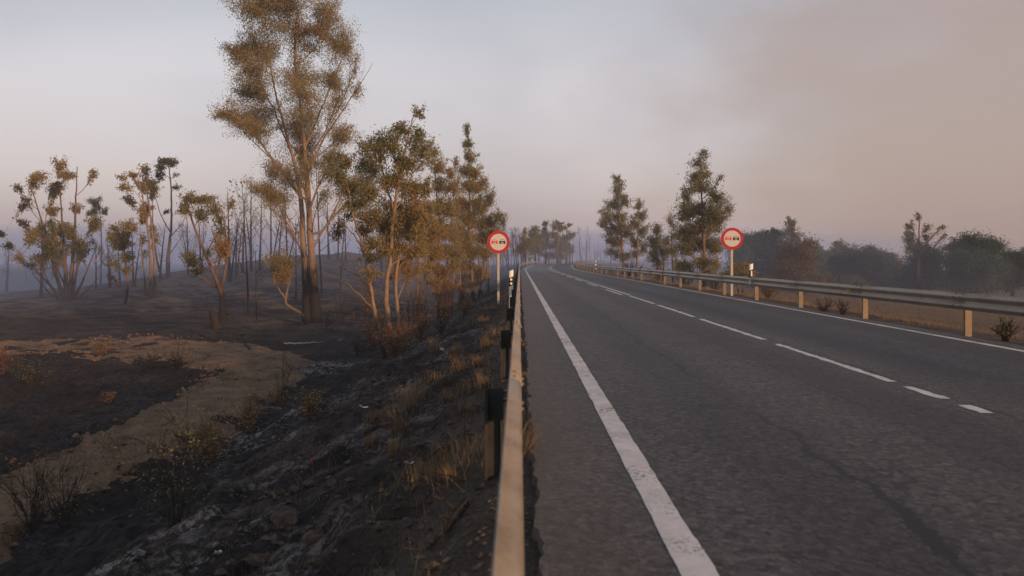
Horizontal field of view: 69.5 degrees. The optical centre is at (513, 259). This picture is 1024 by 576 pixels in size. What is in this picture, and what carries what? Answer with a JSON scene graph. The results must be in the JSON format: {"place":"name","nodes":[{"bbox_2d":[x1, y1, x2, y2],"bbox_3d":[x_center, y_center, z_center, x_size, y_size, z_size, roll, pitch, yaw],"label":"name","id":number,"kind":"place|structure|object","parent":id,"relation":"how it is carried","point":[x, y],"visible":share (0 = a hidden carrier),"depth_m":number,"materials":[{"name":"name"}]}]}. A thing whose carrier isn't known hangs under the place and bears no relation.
{"place":"outdoors","nodes":[
{"label":"outdoors","id":0,"kind":"place"},
{"bbox_2d":[0,336,315,563],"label":"dirt track","id":1,"kind":"structure","parent":0,"point":[212,392],"depth_m":19.11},
{"bbox_2d":[84,337,120,354],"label":"burnt shrub","id":2,"kind":"object","parent":1,"relation":"on","point":[104,347],"visible":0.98,"depth_m":29.61,"materials":[{"name":"brown plant"}]},
{"bbox_2d":[0,332,308,558],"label":"earth clods","id":3,"kind":"object","parent":1,"relation":"on","point":[118,465],"visible":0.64,"depth_m":15.28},
{"bbox_2d":[0,252,1023,575],"bbox_3d":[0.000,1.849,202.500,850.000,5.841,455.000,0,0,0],"label":"ground","id":4,"kind":"structure","parent":0,"point":[68,404],"depth_m":14.69,"materials":[{"name":"soil"}]},
{"bbox_2d":[0,239,16,291],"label":"burnt tree","id":5,"kind":"object","parent":4,"relation":"on","point":[7,278],"visible":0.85,"depth_m":83.54,"materials":[{"name":"black plant"}]},
{"bbox_2d":[0,341,25,374],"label":"burnt shrub","id":6,"kind":"object","parent":4,"relation":"on","point":[5,361],"visible":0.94,"depth_m":24.73,"materials":[{"name":"brown plant"}]},
{"bbox_2d":[0,348,63,386],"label":"burnt shrub","id":7,"kind":"object","parent":4,"relation":"on","point":[28,377],"visible":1,"depth_m":22.57,"materials":[{"name":"brown plant"}]},
{"bbox_2d":[0,437,81,532],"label":"burnt shrub","id":8,"kind":"object","parent":4,"relation":"on","point":[35,517],"visible":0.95,"depth_m":10.70,"materials":[{"name":"brown plant"}]},
{"bbox_2d":[0,155,105,300],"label":"eucalyptus tree","id":9,"kind":"object","parent":4,"relation":"on","point":[51,241],"visible":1,"depth_m":56.22,"materials":[{"name":"green plant"}]},
{"bbox_2d":[15,453,113,531],"bbox_3d":[-6.497,3.403,10.624,1.136,1.163,0.837,0,0,0],"label":"burnt shrub","id":10,"kind":"object","parent":4,"relation":"on","point":[66,526],"visible":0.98,"depth_m":10.71,"materials":[{"name":"brown plant"}]},
{"bbox_2d":[85,194,109,283],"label":"eucalyptus tree","id":11,"kind":"object","parent":4,"relation":"on","point":[95,203],"visible":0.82,"depth_m":81.83,"materials":[{"name":"green plant"}]},
{"bbox_2d":[95,240,120,287],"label":"burnt tree","id":12,"kind":"object","parent":4,"relation":"on","point":[107,256],"visible":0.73,"depth_m":63.42,"materials":[{"name":"black plant"}]},
{"bbox_2d":[105,217,138,303],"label":"eucalyptus tree","id":13,"kind":"object","parent":4,"relation":"on","point":[123,237],"visible":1,"depth_m":52.59,"materials":[{"name":"brown plant"}]},
{"bbox_2d":[128,233,147,286],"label":"burnt tree","id":14,"kind":"object","parent":4,"relation":"on","point":[133,282],"visible":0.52,"depth_m":62.19,"materials":[{"name":"black plant"}]},
{"bbox_2d":[114,163,164,296],"bbox_3d":[-28.629,-2.314,56.696,2.947,10.493,3.347,0,0,36],"label":"eucalyptus tree","id":15,"kind":"object","parent":4,"relation":"on","point":[145,209],"visible":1,"depth_m":56.42,"materials":[{"name":"green plant"}]},
{"bbox_2d":[132,345,168,369],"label":"burnt shrub","id":16,"kind":"object","parent":4,"relation":"on","point":[153,359],"visible":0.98,"depth_m":26.42,"materials":[{"name":"brown plant"}]},
{"bbox_2d":[92,390,239,527],"bbox_3d":[-3.963,2.269,8.509,1.493,1.631,1.320,0,0,-22],"label":"burnt shrub","id":17,"kind":"object","parent":4,"relation":"on","point":[175,481],"visible":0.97,"depth_m":8.39,"materials":[{"name":"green plant"}]},
{"bbox_2d":[148,156,185,279],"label":"eucalyptus tree","id":18,"kind":"object","parent":4,"relation":"on","point":[163,162],"visible":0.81,"depth_m":68.80,"materials":[{"name":"brown plant"}]},
{"bbox_2d":[160,343,197,374],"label":"burnt shrub","id":19,"kind":"object","parent":4,"relation":"on","point":[175,366],"visible":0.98,"depth_m":24.64,"materials":[{"name":"brown plant"}]},
{"bbox_2d":[174,216,201,274],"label":"burnt tree","id":20,"kind":"object","parent":4,"relation":"on","point":[188,271],"visible":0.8,"depth_m":71.00,"materials":[{"name":"black plant"}]},
{"bbox_2d":[172,190,240,324],"bbox_3d":[-17.532,-0.147,42.661,3.727,7.989,3.211,0,0,42],"label":"eucalyptus tree","id":21,"kind":"object","parent":4,"relation":"on","point":[221,248],"visible":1,"depth_m":42.53,"materials":[{"name":"brown plant"}]},
{"bbox_2d":[172,405,250,465],"bbox_3d":[-5.522,3.142,13.139,1.200,1.144,1.439,0,0,21],"label":"burnt shrub","id":22,"kind":"object","parent":4,"relation":"on","point":[210,456],"visible":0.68,"depth_m":13.13,"materials":[{"name":"brown plant"}]},
{"bbox_2d":[209,308,222,328],"bbox_3d":[-16.216,3.254,40.254,0.783,1.275,0.589,0,0,0],"label":"tree stump","id":23,"kind":"object","parent":4,"relation":"on","point":[215,322],"visible":0.97,"depth_m":40.09,"materials":[{"name":"brown wood"}]},
{"bbox_2d":[199,330,251,348],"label":"fallen branch","id":24,"kind":"object","parent":4,"relation":"on","point":[215,338],"visible":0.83,"depth_m":35.29,"materials":[{"name":"brown wood"}]},
{"bbox_2d":[217,193,246,282],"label":"burnt tree","id":25,"kind":"object","parent":4,"relation":"on","point":[230,269],"visible":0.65,"depth_m":63.70,"materials":[{"name":"black plant"}]},
{"bbox_2d":[231,213,249,277],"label":"burnt tree","id":26,"kind":"object","parent":4,"relation":"on","point":[236,267],"visible":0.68,"depth_m":65.71,"materials":[{"name":"black plant"}]},
{"bbox_2d":[222,388,267,433],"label":"burnt shrub","id":27,"kind":"object","parent":4,"relation":"on","point":[248,421],"visible":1,"depth_m":14.98,"materials":[{"name":"brown plant"}]},
{"bbox_2d":[227,174,264,315],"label":"burnt tree","id":28,"kind":"object","parent":4,"relation":"on","point":[246,274],"visible":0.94,"depth_m":47.00,"materials":[{"name":"black plant"}]},
{"bbox_2d":[231,178,265,271],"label":"burnt tree","id":29,"kind":"object","parent":4,"relation":"on","point":[250,239],"visible":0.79,"depth_m":70.41,"materials":[{"name":"black plant"}]},
{"bbox_2d":[0,283,508,575],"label":"burnt stubble","id":30,"kind":"object","parent":4,"relation":"on","point":[284,418],"visible":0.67,"depth_m":11.74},
{"bbox_2d":[246,553,267,566],"bbox_3d":[-1.797,2.107,5.198,0.152,0.067,0.172,22,0,-8],"label":"stone","id":31,"kind":"object","parent":4,"relation":"on","point":[262,558],"visible":0.95,"depth_m":5.15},
{"bbox_2d":[251,247,267,319],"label":"burnt tree","id":32,"kind":"object","parent":4,"relation":"on","point":[256,272],"visible":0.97,"depth_m":44.98,"materials":[{"name":"black plant"}]},
{"bbox_2d":[253,197,271,269],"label":"burnt tree","id":33,"kind":"object","parent":4,"relation":"on","point":[261,232],"visible":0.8,"depth_m":71.83,"materials":[{"name":"black plant"}]},
{"bbox_2d":[259,199,287,267],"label":"burnt tree","id":34,"kind":"object","parent":4,"relation":"on","point":[270,229],"visible":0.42,"depth_m":72.40,"materials":[{"name":"black plant"}]},
{"bbox_2d":[240,214,308,323],"bbox_3d":[-14.281,0.587,44.251,3.829,6.847,2.764,0,0,45],"label":"eucalyptus tree","id":35,"kind":"object","parent":4,"relation":"on","point":[282,273],"visible":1,"depth_m":43.48,"materials":[{"name":"green plant"}]},
{"bbox_2d":[261,379,288,406],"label":"burnt shrub","id":36,"kind":"object","parent":4,"relation":"on","point":[277,397],"visible":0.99,"depth_m":20.45,"materials":[{"name":"brown plant"}]},
{"bbox_2d":[270,508,297,529],"bbox_3d":[-1.917,2.190,6.203,0.237,0.174,0.244,0,0,-5],"label":"stone","id":37,"kind":"object","parent":4,"relation":"on","point":[275,518],"visible":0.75,"depth_m":6.14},
{"bbox_2d":[271,344,298,395],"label":"burnt shrub","id":38,"kind":"object","parent":4,"relation":"on","point":[286,382],"visible":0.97,"depth_m":21.56,"materials":[{"name":"brown plant"}]},
{"bbox_2d":[286,219,307,298],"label":"burnt tree","id":39,"kind":"object","parent":4,"relation":"on","point":[296,257],"visible":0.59,"depth_m":56.33,"materials":[{"name":"black plant"}]},
{"bbox_2d":[206,0,388,323],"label":"eucalyptus tree","id":40,"kind":"object","parent":4,"relation":"on","point":[248,120],"visible":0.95,"depth_m":45.06,"materials":[{"name":"green plant"}]},
{"bbox_2d":[284,386,326,418],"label":"burnt shrub","id":41,"kind":"object","parent":4,"relation":"on","point":[310,408],"visible":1,"depth_m":13.36,"materials":[{"name":"brown plant"}]},
{"bbox_2d":[82,298,533,575],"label":"charred twigs","id":42,"kind":"object","parent":4,"relation":"on","point":[368,496],"visible":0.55,"depth_m":7.24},
{"bbox_2d":[301,529,324,545],"bbox_3d":[-1.375,1.930,5.090,0.176,0.097,0.122,0,0,8],"label":"stone","id":43,"kind":"object","parent":4,"relation":"on","point":[311,537],"visible":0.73,"depth_m":5.06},
{"bbox_2d":[310,553,326,568],"bbox_3d":[-1.184,1.851,4.548,0.126,0.079,0.123,0,0,5],"label":"stone","id":44,"kind":"object","parent":4,"relation":"on","point":[316,558],"visible":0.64,"depth_m":4.50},
{"bbox_2d":[295,135,347,297],"bbox_3d":[-14.881,-3.307,56.543,3.601,12.929,3.091,0,0,35],"label":"burnt tree","id":45,"kind":"object","parent":4,"relation":"on","point":[321,286],"visible":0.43,"depth_m":56.79,"materials":[{"name":"black plant"}]},
{"bbox_2d":[319,199,335,259],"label":"burnt tree","id":46,"kind":"object","parent":4,"relation":"on","point":[326,215],"visible":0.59,"depth_m":78.83,"materials":[{"name":"black plant"}]},
{"bbox_2d":[332,208,354,289],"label":"burnt tree","id":47,"kind":"object","parent":4,"relation":"on","point":[342,257],"visible":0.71,"depth_m":63.68,"materials":[{"name":"black plant"}]},
{"bbox_2d":[325,286,363,322],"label":"burnt shrub","id":48,"kind":"object","parent":4,"relation":"on","point":[341,318],"visible":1,"depth_m":45.25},
{"bbox_2d":[340,325,378,355],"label":"burnt shrub","id":49,"kind":"object","parent":4,"relation":"on","point":[357,348],"visible":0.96,"depth_m":29.58,"materials":[{"name":"black plant"}]},
{"bbox_2d":[342,251,389,311],"bbox_3d":[-10.400,1.492,51.735,3.522,4.467,4.669,0,0,0],"label":"burnt shrub","id":50,"kind":"object","parent":4,"relation":"on","point":[368,298],"visible":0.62,"depth_m":51.98,"materials":[{"name":"brown plant"}]},
{"bbox_2d":[348,297,396,349],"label":"burnt shrub","id":51,"kind":"object","parent":4,"relation":"on","point":[372,333],"visible":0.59,"depth_m":31.91,"materials":[{"name":"brown plant"}]},
{"bbox_2d":[319,104,443,358],"bbox_3d":[-4.050,-0.962,23.306,3.670,8.171,2.951,0,0,0],"label":"eucalyptus tree","id":52,"kind":"object","parent":4,"relation":"on","point":[410,217],"visible":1,"depth_m":22.99,"materials":[{"name":"green plant"}]},
{"bbox_2d":[362,304,427,357],"bbox_3d":[-3.366,1.981,20.999,1.866,1.656,2.008,0,0,-32],"label":"burnt shrub","id":53,"kind":"object","parent":4,"relation":"on","point":[398,346],"visible":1,"depth_m":21.00,"materials":[{"name":"brown plant"}]},
{"bbox_2d":[375,385,429,412],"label":"grass tuft","id":54,"kind":"object","parent":4,"relation":"on","point":[407,404],"visible":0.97,"depth_m":9.65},
{"bbox_2d":[377,399,431,435],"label":"grass tuft","id":55,"kind":"object","parent":4,"relation":"on","point":[398,428],"visible":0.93,"depth_m":8.09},
{"bbox_2d":[398,372,432,401],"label":"grass tuft","id":56,"kind":"object","parent":4,"relation":"on","point":[421,393],"visible":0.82,"depth_m":10.08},
{"bbox_2d":[394,273,443,338],"bbox_3d":[-3.277,1.613,25.963,1.861,2.440,2.031,0,0,0],"label":"burnt shrub","id":57,"kind":"object","parent":4,"relation":"on","point":[421,327],"visible":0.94,"depth_m":25.84,"materials":[{"name":"brown plant"}]},
{"bbox_2d":[407,195,451,332],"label":"eucalyptus tree","id":58,"kind":"object","parent":4,"relation":"on","point":[434,252],"visible":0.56,"depth_m":34.97,"materials":[{"name":"brown plant"}]},
{"bbox_2d":[420,304,451,333],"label":"burnt shrub","id":59,"kind":"object","parent":4,"relation":"on","point":[442,326],"visible":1,"depth_m":23.39,"materials":[{"name":"brown plant"}]},
{"bbox_2d":[416,260,460,320],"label":"burnt shrub","id":60,"kind":"object","parent":4,"relation":"on","point":[446,297],"visible":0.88,"depth_m":33.14,"materials":[{"name":"brown plant"}]},
{"bbox_2d":[348,417,535,533],"bbox_3d":[-0.421,1.514,5.482,1.446,0.678,2.430,0,0,5],"label":"dry weed","id":61,"kind":"object","parent":4,"relation":"on","point":[453,461],"visible":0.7,"depth_m":5.39,"materials":[{"name":"brown plant"}]},
{"bbox_2d":[419,143,471,319],"bbox_3d":[-3.883,-1.515,40.915,2.966,9.896,3.317,0,0,-27],"label":"eucalyptus tree","id":62,"kind":"object","parent":4,"relation":"on","point":[447,209],"visible":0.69,"depth_m":40.67,"materials":[{"name":"plant"}]},
{"bbox_2d":[434,461,458,483],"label":"grass tuft","id":63,"kind":"object","parent":4,"relation":"on","point":[449,471],"visible":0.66,"depth_m":5.04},
{"bbox_2d":[425,494,469,548],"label":"fallen branch","id":64,"kind":"object","parent":4,"relation":"on","point":[458,512],"visible":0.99,"depth_m":4.07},
{"bbox_2d":[453,218,467,307],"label":"young eucalyptus","id":65,"kind":"object","parent":4,"relation":"on","point":[460,229],"visible":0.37,"depth_m":44.96,"materials":[{"name":"green plant"}]},
{"bbox_2d":[444,258,477,301],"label":"burnt shrub","id":66,"kind":"object","parent":4,"relation":"on","point":[463,291],"visible":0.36,"depth_m":48.98,"materials":[{"name":"brown plant"}]},
{"bbox_2d":[442,350,480,374],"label":"grass tuft","id":67,"kind":"object","parent":4,"relation":"on","point":[460,366],"visible":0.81,"depth_m":10.54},
{"bbox_2d":[452,293,478,314],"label":"burnt shrub","id":68,"kind":"object","parent":4,"relation":"on","point":[466,306],"visible":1,"depth_m":28.64,"materials":[{"name":"brown plant"}]},
{"bbox_2d":[447,122,510,301],"bbox_3d":[-2.284,-2.928,46.113,4.165,11.342,4.287,0,0,-27],"label":"eucalyptus tree","id":69,"kind":"object","parent":4,"relation":"on","point":[477,205],"visible":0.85,"depth_m":46.02,"materials":[{"name":"green plant"}]},
{"bbox_2d":[472,368,491,390],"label":"grass tuft","id":70,"kind":"object","parent":4,"relation":"on","point":[488,384],"visible":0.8,"depth_m":8.79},
{"bbox_2d":[487,231,509,303],"bbox_3d":[-0.555,0.490,27.974,0.850,3.166,0.112,0,0,-3],"label":"no overtaking sign","id":71,"kind":"object","parent":4,"relation":"on","point":[498,242],"visible":1,"depth_m":27.93,"materials":[{"name":"metal"}]},
{"bbox_2d":[515,227,535,265],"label":"eucalyptus tree","id":72,"kind":"object","parent":4,"relation":"on","point":[529,244],"visible":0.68,"depth_m":141.59,"materials":[{"name":"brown plant"}]},
{"bbox_2d":[527,225,549,264],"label":"eucalyptus tree","id":73,"kind":"object","parent":4,"relation":"on","point":[536,248],"visible":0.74,"depth_m":149.31,"materials":[{"name":"brown plant"}]},
{"bbox_2d":[522,401,569,476],"bbox_3d":[0.204,1.278,5.378,0.681,0.306,1.678,0,0,0],"label":"dry weed","id":74,"kind":"object","parent":4,"relation":"on","point":[528,433],"visible":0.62,"depth_m":5.42,"materials":[{"name":"brown plant"}]},
{"bbox_2d":[539,219,553,263],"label":"eucalyptus tree","id":75,"kind":"object","parent":4,"relation":"on","point":[545,254],"visible":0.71,"depth_m":157.40,"materials":[{"name":"grey plant"}]},
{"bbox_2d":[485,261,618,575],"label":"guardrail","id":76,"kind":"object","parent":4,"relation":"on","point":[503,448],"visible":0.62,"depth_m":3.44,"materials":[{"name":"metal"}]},
{"bbox_2d":[92,282,1021,575],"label":"rubble","id":77,"kind":"object","parent":4,"relation":"on","point":[432,566],"visible":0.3,"depth_m":5.43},
{"bbox_2d":[548,219,569,263],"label":"eucalyptus tree","id":78,"kind":"object","parent":4,"relation":"on","point":[556,243],"visible":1,"depth_m":154.79,"materials":[{"name":"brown plant"}]},
{"bbox_2d":[556,223,578,263],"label":"eucalyptus tree","id":79,"kind":"object","parent":4,"relation":"on","point":[568,247],"visible":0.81,"depth_m":159.46,"materials":[{"name":"grey plant"}]},
{"bbox_2d":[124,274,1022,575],"bbox_3d":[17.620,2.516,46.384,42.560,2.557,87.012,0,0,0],"label":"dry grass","id":80,"kind":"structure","parent":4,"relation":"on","point":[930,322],"depth_m":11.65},
{"bbox_2d":[595,172,636,274],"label":"eucalyptus tree","id":81,"kind":"object","parent":4,"relation":"on","point":[619,230],"visible":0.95,"depth_m":75.76,"materials":[{"name":"green plant"}]},
{"bbox_2d":[623,196,651,276],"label":"eucalyptus tree","id":82,"kind":"object","parent":4,"relation":"on","point":[642,231],"visible":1,"depth_m":71.91,"materials":[{"name":"green plant"}]},
{"bbox_2d":[642,221,671,281],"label":"eucalyptus tree","id":83,"kind":"object","parent":4,"relation":"on","point":[656,250],"visible":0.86,"depth_m":61.65,"materials":[{"name":"green plant"}]},
{"bbox_2d":[658,210,686,282],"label":"eucalyptus tree","id":84,"kind":"object","parent":4,"relation":"on","point":[673,251],"visible":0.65,"depth_m":59.85,"materials":[{"name":"green plant"}]},
{"bbox_2d":[667,146,736,287],"bbox_3d":[10.888,-2.326,43.123,4.016,8.406,4.028,0,0,0],"label":"eucalyptus tree","id":85,"kind":"object","parent":4,"relation":"on","point":[692,232],"visible":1,"depth_m":42.74,"materials":[{"name":"green plant"}]},
{"bbox_2d":[721,228,742,295],"bbox_3d":[8.477,0.279,28.573,0.850,3.042,0.109,0,0,4],"label":"no overtaking sign","id":86,"kind":"object","parent":4,"relation":"on","point":[731,239],"visible":0.98,"depth_m":28.53,"materials":[{"name":"metal"}]},
{"bbox_2d":[715,260,759,292],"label":"shrub","id":87,"kind":"object","parent":4,"relation":"on","point":[742,267],"visible":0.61,"depth_m":36.84,"materials":[{"name":"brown plant"}]},
{"bbox_2d":[718,227,758,275],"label":"pine tree","id":88,"kind":"object","parent":4,"relation":"on","point":[740,251],"visible":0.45,"depth_m":99.99,"materials":[{"name":"green plant"}]},
{"bbox_2d":[735,227,789,289],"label":"pine tree","id":89,"kind":"object","parent":4,"relation":"on","point":[765,245],"visible":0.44,"depth_m":82.97,"materials":[{"name":"green plant"}]},
{"bbox_2d":[777,215,811,254],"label":"eucalyptus tree","id":90,"kind":"object","parent":4,"relation":"on","point":[790,230],"visible":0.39,"depth_m":81.70,"materials":[{"name":"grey plant"}]},
{"bbox_2d":[575,260,1023,336],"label":"guardrail","id":91,"kind":"object","parent":4,"relation":"on","point":[967,303],"visible":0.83,"depth_m":17.03,"materials":[{"name":"metal"}]},
{"bbox_2d":[762,232,843,294],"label":"bush","id":92,"kind":"object","parent":4,"relation":"on","point":[793,261],"visible":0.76,"depth_m":65.16,"materials":[{"name":"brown plant"}]},
{"bbox_2d":[809,249,830,276],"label":"pine tree","id":93,"kind":"object","parent":4,"relation":"on","point":[820,267],"visible":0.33,"depth_m":103.21,"materials":[{"name":"green plant"}]},
{"bbox_2d":[822,237,849,264],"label":"tree","id":94,"kind":"object","parent":4,"relation":"on","point":[837,245],"visible":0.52,"depth_m":87.83,"materials":[{"name":"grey plant"}]},
{"bbox_2d":[818,240,893,285],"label":"bush","id":95,"kind":"object","parent":4,"relation":"on","point":[853,262],"visible":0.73,"depth_m":76.82,"materials":[{"name":"green plant"}]},
{"bbox_2d":[840,273,876,285],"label":"bush","id":96,"kind":"object","parent":4,"relation":"on","point":[855,281],"visible":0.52,"depth_m":69.99,"materials":[{"name":"grey plant"}]},
{"bbox_2d":[856,244,897,287],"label":"tree","id":97,"kind":"object","parent":4,"relation":"on","point":[883,263],"visible":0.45,"depth_m":81.25,"materials":[{"name":"green plant"}]},
{"bbox_2d":[879,248,906,287],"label":"pine tree","id":98,"kind":"object","parent":4,"relation":"on","point":[897,261],"visible":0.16,"depth_m":85.17,"materials":[{"name":"green plant"}]},
{"bbox_2d":[882,241,949,291],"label":"bush","id":99,"kind":"object","parent":4,"relation":"on","point":[907,279],"visible":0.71,"depth_m":72.67,"materials":[{"name":"green plant"}]},
{"bbox_2d":[901,211,948,289],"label":"eucalyptus tree","id":100,"kind":"object","parent":4,"relation":"on","point":[917,246],"visible":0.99,"depth_m":69.88,"materials":[{"name":"green plant"}]},
{"bbox_2d":[917,227,1023,294],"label":"pine tree","id":101,"kind":"object","parent":4,"relation":"on","point":[971,264],"visible":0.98,"depth_m":66.75,"materials":[{"name":"green plant"}]},
{"bbox_2d":[989,247,1023,296],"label":"pine tree","id":102,"kind":"object","parent":4,"relation":"on","point":[1014,282],"visible":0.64,"depth_m":71.44,"materials":[{"name":"green plant"}]},
{"bbox_2d":[989,316,1023,341],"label":"burnt shrub","id":103,"kind":"object","parent":4,"relation":"on","point":[1005,332],"visible":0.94,"depth_m":12.66,"materials":[{"name":"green plant"}]},
{"bbox_2d":[0,0,1023,263],"label":"sky","id":104,"kind":"structure","parent":0,"point":[848,120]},
{"bbox_2d":[520,262,1023,575],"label":"road","id":105,"kind":"structure","parent":0,"point":[766,456],"depth_m":5.60,"materials":[{"name":"asphalt"}]},
{"bbox_2d":[525,263,718,575],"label":"edge line","id":106,"kind":"object","parent":105,"relation":"on","point":[689,556],"visible":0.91,"depth_m":4.44,"materials":[{"name":"paint"}]},
{"bbox_2d":[571,265,1023,351],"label":"edge line","id":107,"kind":"object","parent":105,"relation":"on","point":[857,320],"visible":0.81,"depth_m":15.33,"materials":[{"name":"paint"}]},
{"bbox_2d":[776,344,897,381],"bbox_3d":[4.210,1.346,9.975,0.137,0.001,3.650,0,0,0],"label":"line","id":108,"kind":"object","parent":105,"relation":"on","point":[851,368],"visible":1,"depth_m":9.39,"materials":[{"name":"paint"}]},
{"bbox_2d":[903,386,950,398],"bbox_3d":[4.183,1.346,7.495,0.142,0.001,0.691,0,0,0],"label":"line","id":109,"kind":"object","parent":105,"relation":"on","point":[927,393],"visible":1,"depth_m":7.42,"materials":[{"name":"paint"}]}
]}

